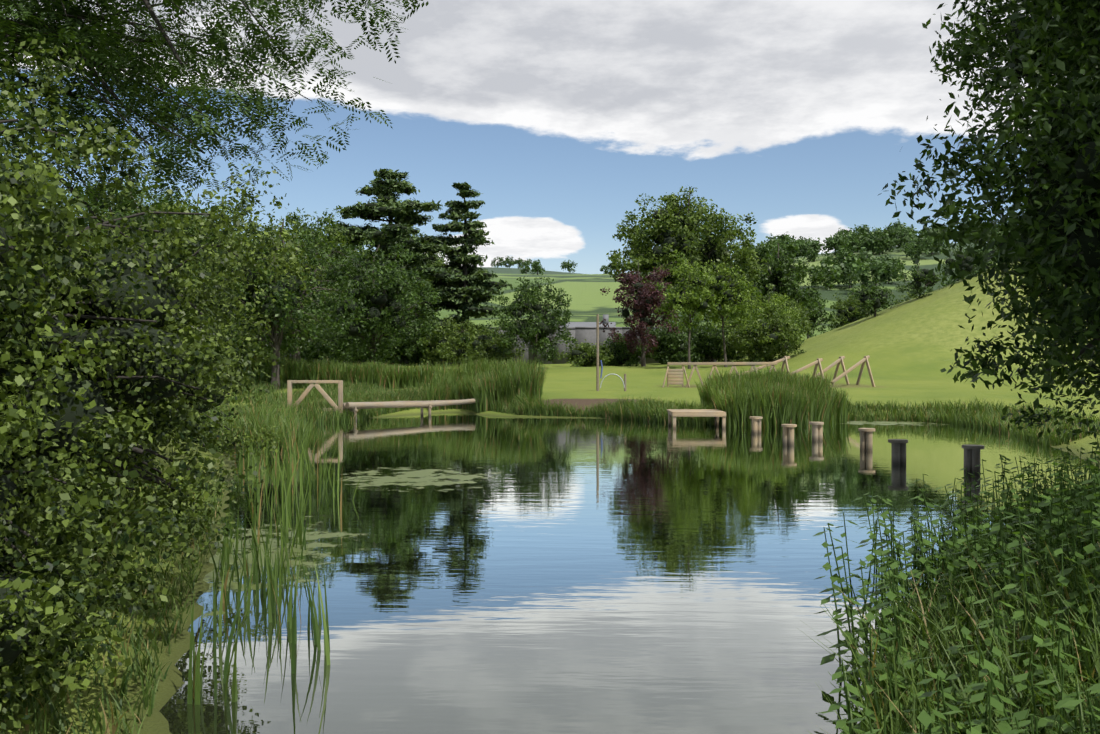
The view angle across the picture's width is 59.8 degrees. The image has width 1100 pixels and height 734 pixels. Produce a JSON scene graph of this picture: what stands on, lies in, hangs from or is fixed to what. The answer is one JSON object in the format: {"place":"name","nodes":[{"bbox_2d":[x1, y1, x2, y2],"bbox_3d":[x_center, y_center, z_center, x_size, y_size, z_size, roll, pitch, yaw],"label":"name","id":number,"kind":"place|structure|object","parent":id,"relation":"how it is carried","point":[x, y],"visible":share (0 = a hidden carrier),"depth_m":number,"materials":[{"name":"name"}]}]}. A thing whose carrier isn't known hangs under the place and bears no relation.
{"place":"outdoors","nodes":[
{"label":"outdoors","id":0,"kind":"place"},
{"bbox_2d":[0,0,1054,273],"label":"sky","id":1,"kind":"structure","parent":0,"point":[796,115],"materials":[{"name":"blue"}]},
{"bbox_2d":[0,243,1099,733],"bbox_3d":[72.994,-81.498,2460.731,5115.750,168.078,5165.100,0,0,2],"label":"ground","id":2,"kind":"structure","parent":0,"point":[908,345],"depth_m":53.01,"materials":[{"name":"green plant"}]},
{"bbox_2d":[0,461,233,733],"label":"grass","id":3,"kind":"structure","parent":2,"relation":"on","point":[60,727],"depth_m":5.63,"materials":[{"name":"green plant"}]},
{"bbox_2d":[59,162,225,256],"bbox_3d":[-21.126,-4.495,47.867,10.228,10.813,8.602,0,0,2],"label":"tree","id":4,"kind":"object","parent":2,"relation":"on","point":[146,195],"visible":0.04,"depth_m":46.73,"materials":[{"name":"green plant"}]},
{"bbox_2d":[61,169,242,330],"bbox_3d":[-17.169,-3.571,40.461,8.583,9.766,7.969,0,0,2],"label":"tree","id":5,"kind":"object","parent":2,"relation":"on","point":[150,209],"visible":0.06,"depth_m":40.00,"materials":[{"name":"green plant"}]},
{"bbox_2d":[0,37,327,733],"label":"hawthorn shrub","id":6,"kind":"object","parent":2,"relation":"on","point":[102,357],"visible":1,"depth_m":5.43,"materials":[{"name":"green plant"}]},
{"bbox_2d":[143,193,281,317],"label":"tree","id":7,"kind":"object","parent":2,"relation":"on","point":[251,225],"visible":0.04,"depth_m":90.19,"materials":[{"name":"green plant"}]},
{"bbox_2d":[0,0,428,257],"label":"ash tree","id":8,"kind":"object","parent":2,"relation":"on","point":[90,43],"visible":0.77,"depth_m":11.83,"materials":[{"name":"green plant"}]},
{"bbox_2d":[209,318,290,361],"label":"shrub","id":9,"kind":"object","parent":2,"relation":"on","point":[263,345],"visible":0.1,"depth_m":69.28,"materials":[{"name":"green plant"}]},
{"bbox_2d":[187,477,329,705],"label":"reeds","id":10,"kind":"object","parent":2,"relation":"on","point":[272,584],"visible":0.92,"depth_m":6.85,"materials":[{"name":"green plant"}]},
{"bbox_2d":[199,401,321,454],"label":"reeds","id":11,"kind":"object","parent":2,"relation":"on","point":[252,418],"visible":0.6,"depth_m":20.73,"materials":[{"name":"green plant"}]},
{"bbox_2d":[195,221,359,388],"bbox_3d":[-12.396,-2.651,43.455,7.768,7.918,7.868,0,0,2],"label":"tree","id":12,"kind":"object","parent":2,"relation":"on","point":[279,319],"visible":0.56,"depth_m":42.82,"materials":[{"name":"green plant"}]},
{"bbox_2d":[159,379,430,414],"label":"long grass","id":13,"kind":"structure","parent":2,"relation":"on","point":[350,389],"depth_m":37.46,"materials":[{"name":"green plant"}]},
{"bbox_2d":[238,420,362,509],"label":"reeds","id":14,"kind":"object","parent":2,"relation":"on","point":[276,465],"visible":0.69,"depth_m":15.42,"materials":[{"name":"green plant"}]},
{"bbox_2d":[230,207,372,361],"bbox_3d":[-14.309,-4.243,55.253,8.728,9.872,9.060,0,0,2],"label":"tree","id":15,"kind":"object","parent":2,"relation":"on","point":[365,254],"visible":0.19,"depth_m":55.14,"materials":[{"name":"green plant"}]},
{"bbox_2d":[282,312,338,363],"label":"shrub","id":16,"kind":"object","parent":2,"relation":"on","point":[316,356],"visible":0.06,"depth_m":71.28,"materials":[{"name":"green plant"}]},
{"bbox_2d":[287,380,342,412],"bbox_3d":[-7.789,0.981,31.726,1.830,1.080,0.130,0,0,2],"label":"trestle frame","id":17,"kind":"object","parent":2,"relation":"on","point":[320,390],"visible":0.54,"depth_m":31.68,"materials":[{"name":"beige wood"}]},
{"bbox_2d":[267,208,370,309],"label":"tree","id":18,"kind":"object","parent":2,"relation":"on","point":[349,246],"visible":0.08,"depth_m":97.15,"materials":[{"name":"green plant"}]},
{"bbox_2d":[229,356,452,389],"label":"reeds","id":19,"kind":"object","parent":2,"relation":"on","point":[388,375],"visible":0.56,"depth_m":43.76,"materials":[{"name":"green plant"}]},
{"bbox_2d":[318,324,408,364],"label":"shrub","id":20,"kind":"object","parent":2,"relation":"on","point":[343,354],"visible":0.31,"depth_m":70.02,"materials":[{"name":"green plant"}]},
{"bbox_2d":[305,235,442,364],"bbox_3d":[-9.251,-2.965,49.754,7.061,7.994,7.609,0,0,2],"label":"tree","id":21,"kind":"object","parent":2,"relation":"on","point":[375,307],"visible":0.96,"depth_m":49.34,"materials":[{"name":"green plant"}]},
{"bbox_2d":[316,168,478,363],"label":"cedar","id":22,"kind":"object","parent":2,"relation":"on","point":[406,217],"visible":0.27,"depth_m":74.01,"materials":[{"name":"green plant"}]},
{"bbox_2d":[365,249,452,314],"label":"tree","id":23,"kind":"object","parent":2,"relation":"on","point":[440,264],"depth_m":104.47,"materials":[{"name":"green plant"}]},
{"bbox_2d":[343,398,478,420],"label":"log bridge","id":24,"kind":"structure","parent":2,"relation":"on","point":[354,407],"depth_m":33.63,"materials":[{"name":"beige wood"}]},
{"bbox_2d":[377,310,452,365],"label":"shrub","id":25,"kind":"object","parent":2,"relation":"on","point":[412,352],"visible":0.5,"depth_m":70.76,"materials":[{"name":"green plant"}]},
{"bbox_2d":[177,324,716,363],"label":"stone wall","id":26,"kind":"structure","parent":2,"relation":"on","point":[582,334],"depth_m":81.61,"materials":[{"name":"grey stone"}]},
{"bbox_2d":[419,315,501,365],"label":"shrub","id":27,"kind":"object","parent":2,"relation":"on","point":[453,350],"visible":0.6,"depth_m":70.17,"materials":[{"name":"green plant"}]},
{"bbox_2d":[428,182,511,334],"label":"conifer tree","id":28,"kind":"object","parent":2,"relation":"on","point":[456,211],"visible":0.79,"depth_m":76.31,"materials":[{"name":"green plant"}]},
{"bbox_2d":[423,354,547,412],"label":"reeds","id":29,"kind":"object","parent":2,"relation":"on","point":[485,382],"visible":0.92,"depth_m":37.46,"materials":[{"name":"green plant"}]},
{"bbox_2d":[459,320,525,366],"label":"shrub","id":30,"kind":"object","parent":2,"relation":"on","point":[482,346],"visible":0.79,"depth_m":65.45,"materials":[{"name":"green plant"}]},
{"bbox_2d":[481,276,577,366],"bbox_3d":[-1.137,-2.758,63.132,5.879,6.386,6.798,0,0,39],"label":"round tree","id":31,"kind":"object","parent":2,"relation":"on","point":[538,327],"visible":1,"depth_m":62.30,"materials":[{"name":"green plant"}]},
{"bbox_2d":[85,217,1015,288],"bbox_3d":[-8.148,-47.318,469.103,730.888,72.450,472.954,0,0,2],"label":"hill trees","id":32,"kind":"object","parent":2,"relation":"on","point":[848,264],"visible":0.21,"depth_m":426.63,"materials":[{"name":"green plant"}]},
{"bbox_2d":[557,334,613,366],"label":"shrub","id":33,"kind":"object","parent":2,"relation":"on","point":[584,355],"visible":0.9,"depth_m":69.39,"materials":[{"name":"green plant"}]},
{"bbox_2d":[596,314,625,390],"bbox_3d":[2.681,-0.530,41.828,1.312,3.550,0.130,0,0,2],"label":"wooden post","id":34,"kind":"object","parent":2,"relation":"on","point":[597,352],"visible":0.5,"depth_m":41.79,"materials":[{"name":"brown wood"}]},
{"bbox_2d":[600,374,624,387],"bbox_3d":[2.726,0.608,41.776,1.084,0.640,0.044,0,0,2],"label":"metal hoop","id":35,"kind":"object","parent":2,"relation":"on","point":[612,374],"visible":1,"depth_m":41.76,"materials":[{"name":"grey metal"}]},
{"bbox_2d":[513,386,715,424],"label":"shore grass","id":36,"kind":"structure","parent":2,"relation":"on","point":[536,405],"depth_m":33.24,"materials":[{"name":"green plant"}]},
{"bbox_2d":[599,336,638,366],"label":"shrub","id":37,"kind":"object","parent":2,"relation":"on","point":[621,355],"visible":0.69,"depth_m":70.99,"materials":[{"name":"green plant"}]},
{"bbox_2d":[606,323,640,363],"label":"shrub","id":38,"kind":"object","parent":2,"relation":"on","point":[637,355],"visible":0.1,"depth_m":77.36,"materials":[{"name":"green plant"}]},
{"bbox_2d":[173,387,1099,445],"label":"shore grass","id":39,"kind":"structure","parent":2,"relation":"on","point":[978,414],"depth_m":30.73,"materials":[{"name":"green plant"}]},
{"bbox_2d":[600,262,682,366],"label":"copper beech","id":40,"kind":"object","parent":2,"relation":"on","point":[640,307],"visible":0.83,"depth_m":68.81,"materials":[{"name":"purple plant"}]},
{"bbox_2d":[633,319,709,363],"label":"shrub","id":41,"kind":"object","parent":2,"relation":"on","point":[672,347],"visible":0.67,"depth_m":74.86,"materials":[{"name":"green plant"}]},
{"bbox_2d":[651,250,717,368],"bbox_3d":[8.773,-3.554,61.756,4.389,7.959,5.003,0,0,2],"label":"young tree","id":42,"kind":"object","parent":2,"relation":"on","point":[686,296],"visible":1,"depth_m":60.92,"materials":[{"name":"green plant"}]},
{"bbox_2d":[606,186,770,325],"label":"tree","id":43,"kind":"object","parent":2,"relation":"on","point":[688,234],"visible":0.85,"depth_m":89.83,"materials":[{"name":"green plant"}]},
{"bbox_2d":[667,409,725,428],"bbox_3d":[4.350,1.897,28.576,1.550,1.188,1.795,0,0,2],"label":"dock","id":44,"kind":"object","parent":2,"relation":"on","point":[673,414],"visible":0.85,"depth_m":27.70,"materials":[{"name":"beige wood"}]},
{"bbox_2d":[675,320,742,361],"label":"shrub","id":45,"kind":"object","parent":2,"relation":"on","point":[711,339],"visible":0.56,"depth_m":75.37,"materials":[{"name":"green plant"}]},
{"bbox_2d":[691,262,764,366],"bbox_3d":[11.593,-3.310,62.664,4.711,7.245,4.828,0,0,-44],"label":"young tree","id":46,"kind":"object","parent":2,"relation":"on","point":[732,300],"visible":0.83,"depth_m":61.85,"materials":[{"name":"green plant"}]},
{"bbox_2d":[749,416,762,433],"bbox_3d":[5.543,1.913,25.738,0.350,1.155,0.350,0,0,2],"label":"stepping post","id":47,"kind":"object","parent":2,"relation":"on","point":[756,424],"visible":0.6,"depth_m":25.65,"materials":[{"name":"beige wood"}]},
{"bbox_2d":[717,292,804,358],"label":"tree","id":48,"kind":"object","parent":2,"relation":"on","point":[773,307],"visible":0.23,"depth_m":72.78,"materials":[{"name":"green plant"}]},
{"bbox_2d":[719,311,810,365],"bbox_3d":[14.694,-1.799,65.426,5.272,4.095,5.485,0,0,-31],"label":"shrub","id":49,"kind":"object","parent":2,"relation":"on","point":[764,340],"visible":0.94,"depth_m":64.63,"materials":[{"name":"green plant"}]},
{"bbox_2d":[721,283,813,355],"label":"tree","id":50,"kind":"object","parent":2,"relation":"on","point":[791,303],"visible":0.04,"depth_m":82.51,"materials":[{"name":"green plant"}]},
{"bbox_2d":[662,355,874,387],"bbox_3d":[10.292,0.230,45.553,10.071,1.578,2.752,0,0,-13],"label":"wooden climbing structure","id":51,"kind":"object","parent":2,"relation":"on","point":[674,373],"visible":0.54,"depth_m":45.19,"materials":[{"name":"brown wood"}]},
{"bbox_2d":[692,364,850,427],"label":"tall reeds","id":52,"kind":"object","parent":2,"relation":"on","point":[773,398],"visible":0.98,"depth_m":29.21,"materials":[{"name":"green plant"}]},
{"bbox_2d":[733,234,836,320],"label":"tree","id":53,"kind":"object","parent":2,"relation":"on","point":[783,275],"visible":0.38,"depth_m":95.29,"materials":[{"name":"green plant"}]},
{"bbox_2d":[781,424,796,445],"bbox_3d":[5.483,1.903,21.938,0.350,1.175,0.350,0,0,2],"label":"stepping post","id":54,"kind":"object","parent":2,"relation":"on","point":[788,434],"visible":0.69,"depth_m":21.85,"materials":[{"name":"beige wood"}]},
{"bbox_2d":[797,306,814,330],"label":"tree","id":55,"kind":"object","parent":2,"relation":"on","point":[808,318],"visible":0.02,"depth_m":147.57,"materials":[{"name":"green plant"}]},
{"bbox_2d":[809,422,823,440],"bbox_3d":[6.470,1.913,23.210,0.350,1.155,0.350,0,0,2],"label":"stepping post","id":56,"kind":"object","parent":2,"relation":"on","point":[817,431],"visible":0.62,"depth_m":23.12,"materials":[{"name":"beige wood"}]},
{"bbox_2d":[804,286,840,338],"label":"tree","id":57,"kind":"object","parent":2,"relation":"on","point":[815,317],"visible":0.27,"depth_m":155.59,"materials":[{"name":"green plant"}]},
{"bbox_2d":[827,293,871,330],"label":"tree","id":58,"kind":"object","parent":2,"relation":"on","point":[847,315],"visible":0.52,"depth_m":147.41,"materials":[{"name":"green plant"}]},
{"bbox_2d":[833,286,887,316],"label":"tree","id":59,"kind":"object","parent":2,"relation":"on","point":[853,289],"visible":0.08,"depth_m":163.13,"materials":[{"name":"green plant"}]},
{"bbox_2d":[858,428,874,450],"bbox_3d":[6.792,1.903,20.500,0.350,1.175,0.350,0,0,2],"label":"stepping post","id":60,"kind":"object","parent":2,"relation":"on","point":[866,439],"visible":0.58,"depth_m":20.41,"materials":[{"name":"beige wood"}]},
{"bbox_2d":[852,277,895,318],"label":"tree","id":61,"kind":"object","parent":2,"relation":"on","point":[874,298],"visible":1,"depth_m":71.33,"materials":[{"name":"green plant"}]},
{"bbox_2d":[888,439,907,464],"bbox_3d":[6.408,1.913,17.610,0.350,1.155,0.350,0,0,2],"label":"stepping post","id":62,"kind":"object","parent":2,"relation":"on","point":[898,451],"visible":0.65,"depth_m":17.53,"materials":[{"name":"grey wood"}]},
{"bbox_2d":[893,289,927,304],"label":"bush","id":63,"kind":"object","parent":2,"relation":"on","point":[909,295],"visible":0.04,"depth_m":158.62,"materials":[{"name":"green plant"}]},
{"bbox_2d":[893,258,950,298],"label":"tree","id":64,"kind":"object","parent":2,"relation":"on","point":[918,277],"visible":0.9,"depth_m":71.81,"materials":[{"name":"green plant"}]},
{"bbox_2d":[797,468,1099,733],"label":"tall grass","id":65,"kind":"structure","parent":2,"relation":"on","point":[926,616],"depth_m":4.55,"materials":[{"name":"green plant"}]},
{"bbox_2d":[813,433,1099,707],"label":"weeds","id":66,"kind":"object","parent":2,"relation":"on","point":[1058,522],"visible":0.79,"depth_m":5.73,"materials":[{"name":"green plant"}]},
{"bbox_2d":[819,547,1099,733],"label":"weeds","id":67,"kind":"object","parent":2,"relation":"on","point":[1069,703],"visible":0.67,"depth_m":3.80,"materials":[{"name":"green plant"}]},
{"bbox_2d":[937,245,996,281],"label":"tree","id":68,"kind":"object","parent":2,"relation":"on","point":[966,269],"visible":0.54,"depth_m":72.38,"materials":[{"name":"green plant"}]},
{"bbox_2d":[839,535,1099,733],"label":"grass","id":69,"kind":"structure","parent":2,"relation":"on","point":[963,710],"depth_m":4.56,"materials":[{"name":"green plant"}]},
{"bbox_2d":[962,444,983,473],"bbox_3d":[7.115,1.903,16.089,0.350,1.175,0.350,0,0,2],"label":"stepping post","id":70,"kind":"object","parent":2,"relation":"on","point":[971,456],"visible":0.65,"depth_m":16.00,"materials":[{"name":"grey wood"}]},
{"bbox_2d":[879,0,1099,452],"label":"willow tree","id":71,"kind":"object","parent":2,"relation":"on","point":[1046,48],"visible":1,"depth_m":10.03,"materials":[{"name":"green plant"}]},
{"bbox_2d":[560,315,615,326],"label":"house roof","id":72,"kind":"structure","parent":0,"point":[584,324],"depth_m":117.27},
{"bbox_2d":[159,413,1099,733],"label":"pond water","id":73,"kind":"structure","parent":0,"point":[509,575],"depth_m":8.34,"materials":[{"name":"blue liquid"}]}
]}

